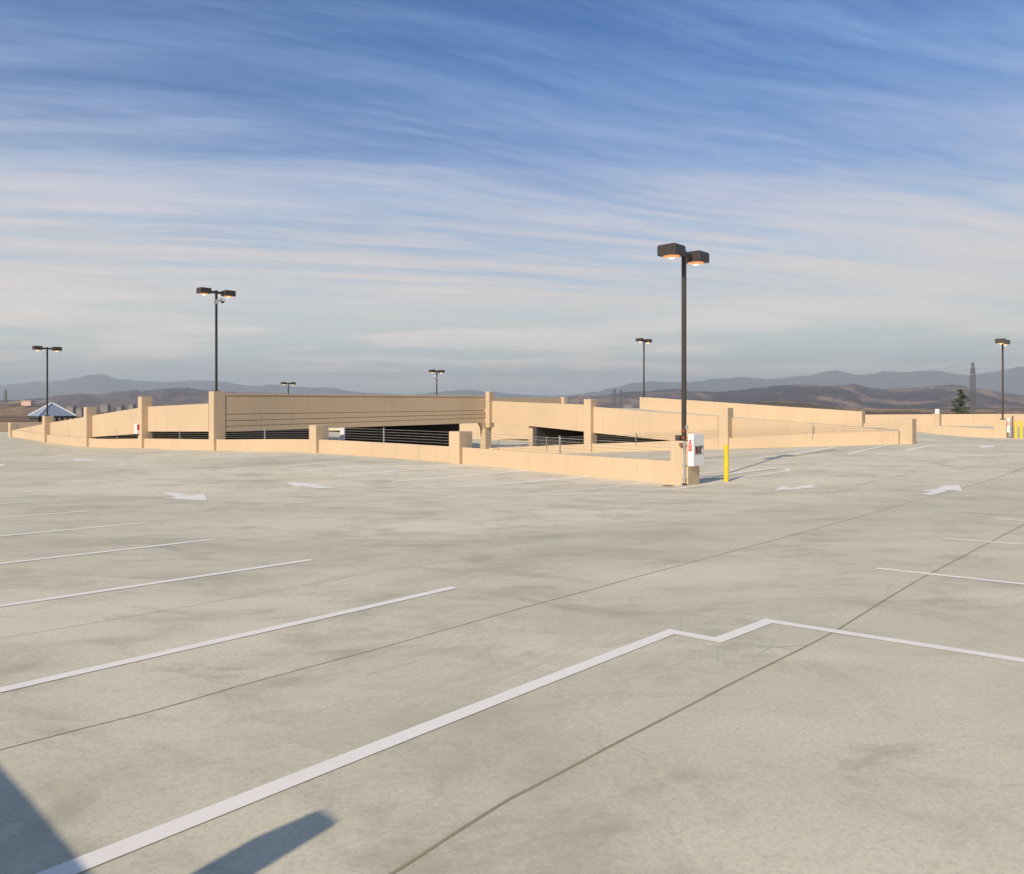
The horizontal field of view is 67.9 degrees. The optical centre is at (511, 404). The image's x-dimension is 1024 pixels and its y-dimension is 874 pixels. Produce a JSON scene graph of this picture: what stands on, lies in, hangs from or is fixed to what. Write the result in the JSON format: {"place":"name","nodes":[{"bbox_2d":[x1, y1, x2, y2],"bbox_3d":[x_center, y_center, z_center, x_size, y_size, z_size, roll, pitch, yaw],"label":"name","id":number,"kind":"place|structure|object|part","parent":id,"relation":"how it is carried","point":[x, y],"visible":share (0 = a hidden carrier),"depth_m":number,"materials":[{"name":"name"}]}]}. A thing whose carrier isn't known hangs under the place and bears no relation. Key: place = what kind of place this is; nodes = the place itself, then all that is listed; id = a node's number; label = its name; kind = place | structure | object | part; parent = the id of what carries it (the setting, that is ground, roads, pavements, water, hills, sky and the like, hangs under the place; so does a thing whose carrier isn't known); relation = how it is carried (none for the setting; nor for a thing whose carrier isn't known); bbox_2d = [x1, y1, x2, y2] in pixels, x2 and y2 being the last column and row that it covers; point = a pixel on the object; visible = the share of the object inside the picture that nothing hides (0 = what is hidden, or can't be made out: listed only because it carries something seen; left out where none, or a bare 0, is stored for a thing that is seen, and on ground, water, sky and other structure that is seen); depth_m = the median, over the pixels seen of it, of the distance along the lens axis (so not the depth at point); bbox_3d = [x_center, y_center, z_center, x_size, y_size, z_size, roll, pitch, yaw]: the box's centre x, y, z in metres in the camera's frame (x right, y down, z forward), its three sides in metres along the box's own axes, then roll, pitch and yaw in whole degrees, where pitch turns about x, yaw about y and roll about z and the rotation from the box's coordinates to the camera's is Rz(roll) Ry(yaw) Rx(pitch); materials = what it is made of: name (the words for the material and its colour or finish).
{"place":"outdoors","nodes":[
{"label":"outdoors","id":0,"kind":"place"},
{"bbox_2d":[97,434,230,438],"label":"wall","id":1,"kind":"structure","parent":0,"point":[185,436],"depth_m":80.90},
{"bbox_2d":[102,431,248,436],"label":"ramp","id":2,"kind":"structure","parent":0,"point":[177,432],"depth_m":75.53,"materials":[{"name":"concrete"}]},
{"bbox_2d":[16,424,41,433],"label":"ramp wall","id":3,"kind":"structure","parent":2,"relation":"on","point":[36,429],"depth_m":66.92,"materials":[{"name":"beige paint"}]},
{"bbox_2d":[50,417,83,437],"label":"ramp wall","id":4,"kind":"structure","parent":2,"relation":"on","point":[72,427],"depth_m":60.81,"materials":[{"name":"beige paint"}]},
{"bbox_2d":[92,408,137,436],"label":"ramp wall","id":5,"kind":"structure","parent":2,"relation":"on","point":[123,422],"depth_m":54.29,"materials":[{"name":"beige paint"}]},
{"bbox_2d":[148,404,208,430],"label":"ramp wall","id":6,"kind":"structure","parent":2,"relation":"on","point":[192,417],"depth_m":47.25,"materials":[{"name":"beige paint"}]},
{"bbox_2d":[231,429,308,438],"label":"wall","id":7,"kind":"structure","parent":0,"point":[260,435],"depth_m":79.97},
{"bbox_2d":[329,431,528,448],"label":"floor","id":8,"kind":"structure","parent":0,"point":[335,436],"depth_m":69.28,"materials":[{"name":"concrete"}]},
{"bbox_2d":[340,428,344,438],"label":"square column","id":9,"kind":"structure","parent":8,"relation":"on","point":[342,432],"depth_m":75.11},
{"bbox_2d":[460,423,528,438],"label":"ramp wall","id":10,"kind":"structure","parent":8,"relation":"on","point":[507,431],"depth_m":72.90,"materials":[{"name":"beige paint"}]},
{"bbox_2d":[529,426,533,445],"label":"square column","id":11,"kind":"structure","parent":8,"relation":"on","point":[531,430],"depth_m":56.19,"materials":[{"name":"beige paint"}]},
{"bbox_2d":[534,426,667,445],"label":"wall","id":12,"kind":"structure","parent":8,"relation":"on","point":[541,433],"depth_m":58.36,"materials":[{"name":"black metal"}]},
{"bbox_2d":[0,425,1023,873],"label":"parking deck","id":13,"kind":"structure","parent":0,"point":[260,663],"depth_m":5.34,"materials":[{"name":"concrete"}]},
{"bbox_2d":[8,422,18,436],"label":"concrete post","id":14,"kind":"object","parent":13,"relation":"on","point":[11,426],"visible":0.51,"depth_m":70.71,"materials":[{"name":"beige paint"}]},
{"bbox_2d":[12,430,41,440],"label":"wall","id":15,"kind":"structure","parent":13,"relation":"on","point":[27,435],"depth_m":67.47,"materials":[{"name":"beige paint"}]},
{"bbox_2d":[42,416,53,441],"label":"concrete post","id":16,"kind":"object","parent":13,"relation":"on","point":[47,421],"visible":0.51,"depth_m":63.91,"materials":[{"name":"beige paint"}]},
{"bbox_2d":[32,346,61,415],"bbox_3d":[-39.312,-1.984,64.366,0.600,5.875,2.080,0,0,43],"label":"lamp post","id":17,"kind":"object","parent":16,"relation":"on","point":[39,348],"visible":1,"depth_m":64.33,"materials":[{"name":"brown metal"}]},
{"bbox_2d":[47,435,83,445],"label":"wall","id":18,"kind":"structure","parent":13,"relation":"on","point":[74,441],"depth_m":60.71,"materials":[{"name":"beige paint"}]},
{"bbox_2d":[84,407,96,446],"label":"concrete post","id":19,"kind":"object","parent":13,"relation":"on","point":[89,412],"visible":0.51,"depth_m":57.23,"materials":[{"name":"beige paint"}]},
{"bbox_2d":[89,438,137,447],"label":"wall","id":20,"kind":"structure","parent":13,"relation":"on","point":[116,443],"depth_m":53.89,"materials":[{"name":"beige paint"}]},
{"bbox_2d":[138,397,152,447],"bbox_3d":[-24.400,1.288,50.627,0.600,3.639,0.720,0,0,43],"label":"concrete post","id":21,"kind":"object","parent":13,"relation":"on","point":[144,403],"visible":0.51,"depth_m":50.35,"materials":[{"name":"beige paint"}]},
{"bbox_2d":[135,424,138,434],"bbox_3d":[-24.869,1.629,50.446,0.396,0.756,0.175,0,0,43],"label":"fire cabinet","id":22,"kind":"object","parent":21,"relation":"attached to","point":[136,429],"visible":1,"depth_m":50.33,"materials":[{"name":"white metal"}]},
{"bbox_2d":[144,439,208,449],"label":"wall","id":23,"kind":"structure","parent":13,"relation":"on","point":[194,444],"depth_m":46.78,"materials":[{"name":"beige paint"}]},
{"bbox_2d":[148,428,208,438],"bbox_3d":[-20.633,1.920,47.251,9.535,0.976,0.050,0,0,43],"label":"cable railing","id":24,"kind":"object","parent":23,"relation":"on","point":[179,433],"visible":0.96,"depth_m":46.05,"materials":[{"name":"metal"}]},
{"bbox_2d":[209,391,224,450],"bbox_3d":[-16.961,1.060,43.773,0.600,3.650,0.720,0,0,43],"label":"concrete post","id":25,"kind":"object","parent":13,"relation":"on","point":[216,412],"visible":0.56,"depth_m":43.52,"materials":[{"name":"beige paint"}]},
{"bbox_2d":[196,287,235,390],"bbox_3d":[-17.038,-3.703,43.844,0.600,5.875,2.080,0,0,43],"label":"lamp post","id":26,"kind":"object","parent":25,"relation":"on","point":[207,291],"visible":1,"depth_m":43.79,"materials":[{"name":"brown metal"}]},
{"bbox_2d":[214,298,224,303],"bbox_3d":[-16.899,-5.986,43.961,0.573,0.360,0.246,0,0,-34],"label":"security camera","id":27,"kind":"object","parent":26,"relation":"attached to","point":[221,300],"visible":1,"depth_m":43.93,"materials":[{"name":"white plastic"}]},
{"bbox_2d":[216,439,308,451],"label":"wall","id":28,"kind":"structure","parent":13,"relation":"on","point":[290,445],"depth_m":39.89,"materials":[{"name":"beige paint"}]},
{"bbox_2d":[221,427,308,438],"bbox_3d":[-13.097,1.612,40.308,9.799,0.999,0.050,0,0,43],"label":"cable railing","id":29,"kind":"object","parent":28,"relation":"on","point":[264,428],"visible":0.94,"depth_m":42.06,"materials":[{"name":"metal"}]},
{"bbox_2d":[309,425,328,452],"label":"concrete post","id":30,"kind":"object","parent":13,"relation":"on","point":[316,434],"visible":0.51,"depth_m":36.47,"materials":[{"name":"beige paint"}]},
{"bbox_2d":[319,440,448,461],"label":"wall","id":31,"kind":"structure","parent":13,"relation":"on","point":[409,451],"depth_m":32.84,"materials":[{"name":"beige paint"}]},
{"bbox_2d":[323,428,448,443],"bbox_3d":[-5.630,1.476,33.428,9.349,0.935,0.050,0,0,43],"label":"cable railing","id":32,"kind":"object","parent":31,"relation":"on","point":[384,429],"visible":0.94,"depth_m":33.41,"materials":[{"name":"metal"}]},
{"bbox_2d":[449,431,471,463],"bbox_3d":[-2.026,1.819,30.012,0.600,1.543,0.720,0,0,43],"label":"concrete post","id":33,"kind":"object","parent":13,"relation":"on","point":[459,441],"visible":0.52,"depth_m":29.73,"materials":[{"name":"beige paint"}]},
{"bbox_2d":[494,398,560,403],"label":"parapet","id":34,"kind":"structure","parent":13,"relation":"on","point":[545,400],"depth_m":91.28,"materials":[{"name":"beige paint"}]},
{"bbox_2d":[560,397,566,403],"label":"concrete post","id":35,"kind":"object","parent":13,"relation":"on","point":[563,400],"visible":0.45,"depth_m":95.23,"materials":[{"name":"beige paint"}]},
{"bbox_2d":[462,447,670,482],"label":"wall","id":36,"kind":"structure","parent":13,"relation":"on","point":[648,470],"depth_m":25.90,"materials":[{"name":"beige paint"}]},
{"bbox_2d":[467,433,670,458],"bbox_3d":[1.681,1.559,26.693,9.371,0.935,0.050,0,0,43],"label":"cable railing","id":37,"kind":"object","parent":36,"relation":"on","point":[559,444],"visible":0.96,"depth_m":26.49,"materials":[{"name":"metal"}]},
{"bbox_2d":[671,440,698,484],"bbox_3d":[5.293,1.875,23.270,0.600,1.560,0.720,0,0,43],"label":"concrete post","id":38,"kind":"object","parent":13,"relation":"on","point":[692,474],"visible":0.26,"depth_m":23.04,"materials":[{"name":"beige paint"}]},
{"bbox_2d":[675,435,680,440],"bbox_3d":[5.088,1.014,23.261,0.160,0.158,0.150,0,0,43],"label":"junction box","id":39,"kind":"object","parent":38,"relation":"on","point":[677,437],"visible":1,"depth_m":23.20,"materials":[{"name":"grey metal"}]},
{"bbox_2d":[657,243,708,440],"bbox_3d":[5.249,-1.812,23.228,0.600,5.875,2.080,0,0,43],"label":"lamp post","id":40,"kind":"object","parent":38,"relation":"on","point":[676,250],"visible":0.98,"depth_m":23.18,"materials":[{"name":"brown metal"}]},
{"bbox_2d":[681,426,687,438],"bbox_3d":[5.274,0.841,23.206,0.194,0.410,0.128,0,0,43],"label":"pole bracket","id":41,"kind":"object","parent":40,"relation":"attached to","point":[684,437],"visible":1,"depth_m":23.17,"materials":[{"name":"metal"}]},
{"bbox_2d":[679,441,686,484],"bbox_3d":[5.146,1.754,22.848,0.214,1.311,0.150,0,0,43],"label":"electrical conduit","id":42,"kind":"object","parent":38,"relation":"attached to","point":[684,464],"visible":1,"depth_m":22.81,"materials":[{"name":"beige metal"}]},
{"bbox_2d":[688,434,703,465],"bbox_3d":[5.576,1.363,22.979,0.205,0.956,0.644,0,0,43],"label":"fire cabinet","id":43,"kind":"object","parent":38,"relation":"attached to","point":[694,442],"visible":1,"depth_m":22.81,"materials":[{"name":"white metal"}]},
{"bbox_3d":[5.632,1.363,22.930,0.057,0.948,0.632,0,0,43],"label":"door","id":44,"kind":"part","parent":43,"relation":"part of","materials":[{"name":"white metal"}]},
{"bbox_2d":[724,445,728,481],"bbox_3d":[6.734,1.838,23.916,0.150,1.151,0.150,0,0,0],"label":"bollard","id":45,"kind":"object","parent":13,"relation":"on","point":[726,463],"visible":1,"depth_m":23.85,"materials":[{"name":"yellow metal"}]},
{"bbox_2d":[900,419,915,443],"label":"concrete post","id":46,"kind":"object","parent":13,"relation":"on","point":[907,431],"visible":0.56,"depth_m":38.39,"materials":[{"name":"beige paint"}]},
{"bbox_2d":[863,423,993,437],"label":"wall","id":47,"kind":"structure","parent":13,"relation":"on","point":[966,431],"depth_m":57.97,"materials":[{"name":"beige paint"}]},
{"bbox_2d":[934,409,940,425],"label":"capped post","id":48,"kind":"object","parent":13,"relation":"on","point":[937,417],"visible":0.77,"depth_m":66.46,"materials":[{"name":"beige paint"}]},
{"bbox_2d":[1014,421,1016,438],"bbox_3d":[35.846,1.784,54.130,0.170,1.251,0.170,0,0,0],"label":"bollard","id":49,"kind":"object","parent":13,"relation":"on","point":[1015,429],"visible":1,"depth_m":54.08,"materials":[{"name":"yellow metal"}]},
{"bbox_2d":[1020,421,1022,438],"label":"bollard","id":50,"kind":"object","parent":13,"relation":"on","point":[1021,429],"visible":1,"depth_m":54.08,"materials":[{"name":"yellow metal"}]},
{"bbox_2d":[0,366,1023,399],"bbox_3d":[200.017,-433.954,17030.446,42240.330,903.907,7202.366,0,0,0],"label":"mountains","id":51,"kind":"structure","parent":0,"point":[103,384],"depth_m":15729.83,"materials":[{"name":"grey stone"}]},
{"bbox_2d":[0,384,1023,407],"bbox_3d":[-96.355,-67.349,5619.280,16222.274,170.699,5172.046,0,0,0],"label":"hills","id":52,"kind":"structure","parent":0,"point":[857,396],"depth_m":4234.16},
{"bbox_2d":[0,401,1023,416],"bbox_3d":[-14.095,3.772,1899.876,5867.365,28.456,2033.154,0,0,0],"label":"foothills","id":53,"kind":"structure","parent":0,"point":[14,408],"depth_m":1556.44,"materials":[{"name":"brown soil"}]},
{"bbox_2d":[21,400,34,405],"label":"distant building","id":54,"kind":"structure","parent":53,"relation":"on","point":[27,402],"depth_m":1500.00,"materials":[{"name":"beige concrete"}]},
{"bbox_2d":[0,408,1023,421],"bbox_3d":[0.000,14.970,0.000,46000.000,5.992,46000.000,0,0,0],"label":"ground","id":55,"kind":"structure","parent":0,"point":[16,419],"depth_m":1356.50,"materials":[{"name":"brown soil"}]},
{"bbox_2d":[4,389,6,402],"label":"power pylon","id":56,"kind":"object","parent":55,"relation":"on","point":[5,396],"visible":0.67,"depth_m":1898.43,"materials":[{"name":"metal"}]},
{"bbox_2d":[0,422,41,431],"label":"perimeter wall","id":57,"kind":"structure","parent":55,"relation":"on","point":[3,426],"depth_m":82.35,"materials":[{"name":"beige paint"}]},
{"bbox_2d":[28,402,75,421],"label":"roof pavilion","id":58,"kind":"structure","parent":55,"relation":"on","point":[56,411],"depth_m":128.89,"materials":[{"name":"metal"}]},
{"bbox_2d":[66,406,75,412],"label":"distant building","id":59,"kind":"structure","parent":55,"relation":"on","point":[72,409],"depth_m":1440.00,"materials":[{"name":"grey concrete"}]},
{"bbox_2d":[76,407,83,415],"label":"distant building","id":60,"kind":"structure","parent":55,"relation":"on","point":[79,411],"depth_m":1120.00,"materials":[{"name":"grey concrete"}]},
{"bbox_2d":[100,404,110,411],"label":"distant building","id":61,"kind":"structure","parent":55,"relation":"on","point":[105,407],"depth_m":1600.00,"materials":[{"name":"concrete"}]},
{"bbox_2d":[117,405,124,410],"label":"distant building","id":62,"kind":"structure","parent":55,"relation":"on","point":[120,407],"depth_m":1344.67,"materials":[{"name":"grey concrete"}]},
{"bbox_2d":[128,404,135,409],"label":"distant building","id":63,"kind":"structure","parent":55,"relation":"on","point":[131,406],"depth_m":1488.00,"materials":[{"name":"concrete"}]},
{"bbox_2d":[612,388,616,407],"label":"power pylon","id":64,"kind":"object","parent":55,"relation":"on","point":[614,392],"visible":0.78,"depth_m":1500.84,"materials":[{"name":"metal"}]},
{"bbox_2d":[619,389,622,407],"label":"power pylon","id":65,"kind":"object","parent":55,"relation":"on","point":[620,402],"visible":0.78,"depth_m":1596.85,"materials":[{"name":"metal"}]},
{"bbox_2d":[620,404,632,407],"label":"distant building","id":66,"kind":"structure","parent":55,"relation":"on","point":[627,405],"depth_m":1600.00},
{"bbox_2d":[865,414,1023,426],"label":"perimeter wall","id":67,"kind":"structure","parent":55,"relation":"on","point":[964,419],"depth_m":88.75,"materials":[{"name":"beige paint"}]},
{"bbox_2d":[944,389,973,413],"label":"conifer tree","id":68,"kind":"object","parent":55,"relation":"on","point":[960,400],"visible":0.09,"depth_m":149.73,"materials":[{"name":"green plant"}]},
{"bbox_2d":[970,362,975,413],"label":"power pylon","id":69,"kind":"object","parent":55,"relation":"on","point":[973,382],"visible":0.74,"depth_m":519.56,"materials":[{"name":"metal"}]},
{"bbox_2d":[665,365,965,389],"bbox_3d":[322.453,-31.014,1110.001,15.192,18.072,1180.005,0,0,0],"label":"power line","id":70,"kind":"object","parent":69,"relation":"hanging from","point":[841,380],"visible":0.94,"depth_m":723.36,"materials":[{"name":"metal"}]},
{"bbox_2d":[680,369,966,394],"bbox_3d":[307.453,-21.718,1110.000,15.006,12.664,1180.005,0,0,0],"label":"power line","id":71,"kind":"object","parent":69,"relation":"hanging from","point":[842,384],"visible":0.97,"depth_m":691.76,"materials":[{"name":"metal"}]},
{"bbox_2d":[0,0,1023,395],"label":"sky","id":72,"kind":"structure","parent":0,"point":[387,194],"materials":[{"name":"blue"}]},
{"bbox_2d":[628,409,680,412],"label":"landing","id":73,"kind":"object","parent":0,"point":[654,410],"visible":0.12,"depth_m":73.44,"materials":[{"name":"concrete"}]},
{"bbox_2d":[561,444,901,484],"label":"down ramp","id":74,"kind":"structure","parent":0,"point":[749,459],"depth_m":34.26,"materials":[{"name":"concrete"}]},
{"bbox_2d":[345,424,459,445],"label":"wall","id":75,"kind":"structure","parent":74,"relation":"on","point":[427,433],"depth_m":65.22,"materials":[{"name":"black metal"}]},
{"bbox_2d":[477,423,491,448],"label":"corbel column","id":76,"kind":"structure","parent":74,"relation":"on","point":[486,437],"depth_m":58.63,"materials":[{"name":"beige paint"}]},
{"bbox_2d":[485,392,493,427],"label":"concrete post","id":77,"kind":"object","parent":76,"relation":"on","point":[489,397],"visible":1,"depth_m":58.43,"materials":[{"name":"beige paint"}]},
{"bbox_2d":[492,401,583,431],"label":"ramp wall","id":78,"kind":"structure","parent":76,"relation":"on","point":[559,416],"depth_m":55.20,"materials":[{"name":"beige paint"}]},
{"bbox_2d":[493,444,583,452],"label":"wall","id":79,"kind":"structure","parent":74,"relation":"on","point":[574,448],"depth_m":54.31,"materials":[{"name":"beige paint"}]},
{"bbox_2d":[498,436,576,449],"bbox_3d":[1.711,2.859,55.287,8.753,1.414,0.050,0,0,43],"label":"cable railing","id":80,"kind":"object","parent":79,"relation":"on","point":[537,441],"visible":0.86,"depth_m":54.93,"materials":[{"name":"metal"}]},
{"bbox_2d":[584,399,596,452],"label":"concrete post","id":81,"kind":"object","parent":74,"relation":"on","point":[589,434],"visible":0.56,"depth_m":51.95,"materials":[{"name":"beige paint"}]},
{"bbox_2d":[592,439,718,451],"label":"wall","id":82,"kind":"structure","parent":74,"relation":"on","point":[711,443],"depth_m":49.14,"materials":[{"name":"beige paint"}]},
{"bbox_2d":[592,429,717,446],"bbox_3d":[8.881,2.096,48.681,9.405,1.255,0.050,0,0,43],"label":"cable railing","id":83,"kind":"object","parent":82,"relation":"on","point":[635,433],"visible":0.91,"depth_m":48.75,"materials":[{"name":"metal"}]},
{"bbox_2d":[719,408,732,448],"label":"concrete post","id":84,"kind":"object","parent":74,"relation":"on","point":[725,419],"visible":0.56,"depth_m":45.14,"materials":[{"name":"beige paint"}]},
{"bbox_2d":[729,431,899,448],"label":"wall","id":85,"kind":"structure","parent":74,"relation":"on","point":[849,438],"depth_m":41.50,"materials":[{"name":"beige paint"}]},
{"bbox_2d":[729,420,898,438],"bbox_3d":[16.254,1.340,41.888,9.329,1.109,0.050,0,0,43],"label":"cable railing","id":86,"kind":"object","parent":85,"relation":"on","point":[812,428],"visible":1,"depth_m":41.67,"materials":[{"name":"metal"}]},
{"bbox_2d":[680,413,996,442],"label":"up ramp","id":87,"kind":"structure","parent":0,"point":[926,437],"depth_m":55.04,"materials":[{"name":"concrete"}]},
{"bbox_2d":[593,407,718,440],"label":"ramp wall","id":88,"kind":"structure","parent":87,"relation":"on","point":[622,422],"depth_m":48.96,"materials":[{"name":"beige paint"}]},
{"bbox_2d":[640,397,858,425],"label":"ramp wall","id":89,"kind":"structure","parent":87,"relation":"on","point":[822,416],"depth_m":67.88,"materials":[{"name":"beige paint"}]},
{"bbox_2d":[636,338,651,396],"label":"lamp post","id":90,"kind":"object","parent":89,"relation":"on","point":[643,340],"visible":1,"depth_m":76.35,"materials":[{"name":"brown metal"}]},
{"bbox_2d":[732,418,890,437],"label":"ramp wall","id":91,"kind":"structure","parent":87,"relation":"on","point":[740,425],"depth_m":43.39,"materials":[{"name":"beige paint"}]},
{"bbox_2d":[859,411,864,426],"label":"concrete post","id":92,"kind":"object","parent":87,"relation":"on","point":[861,417],"visible":0.56,"depth_m":62.13,"materials":[{"name":"beige paint"}]},
{"bbox_2d":[994,419,1007,437],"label":"concrete post","id":93,"kind":"object","parent":87,"relation":"on","point":[1000,428],"visible":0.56,"depth_m":55.53,"materials":[{"name":"beige paint"}]},
{"bbox_2d":[995,338,1009,419],"bbox_3d":[35.953,-1.845,55.747,0.600,5.875,2.080,0,0,43],"label":"lamp post","id":94,"kind":"object","parent":93,"relation":"on","point":[1002,341],"visible":1,"depth_m":55.67,"materials":[{"name":"brown metal"}]},
{"bbox_2d":[1007,418,1011,431],"bbox_3d":[36.288,1.490,55.504,0.200,1.033,0.624,0,0,43],"label":"fire cabinet","id":95,"kind":"object","parent":93,"relation":"attached to","point":[1009,424],"visible":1,"depth_m":55.32,"materials":[{"name":"white metal"}]},
{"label":"crossover deck","id":96,"kind":"structure","parent":0,"visible":0},
{"bbox_2d":[225,394,484,431],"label":"spandrel beam","id":97,"kind":"structure","parent":96,"relation":"on","point":[250,412],"depth_m":49.62,"materials":[{"name":"beige paint"}]},
{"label":"concrete post","id":98,"kind":"object","parent":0,"visible":0},
{"bbox_2d":[281,382,295,393],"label":"lamp post","id":99,"kind":"object","parent":98,"relation":"on","point":[290,383],"visible":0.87,"depth_m":107.96,"materials":[{"name":"brown metal"}]},
{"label":"concrete post","id":100,"kind":"object","parent":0,"visible":0},
{"bbox_2d":[429,370,444,394],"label":"lamp post","id":101,"kind":"object","parent":100,"relation":"on","point":[436,371],"visible":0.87,"depth_m":92.95,"materials":[{"name":"brown metal"}]}
]}

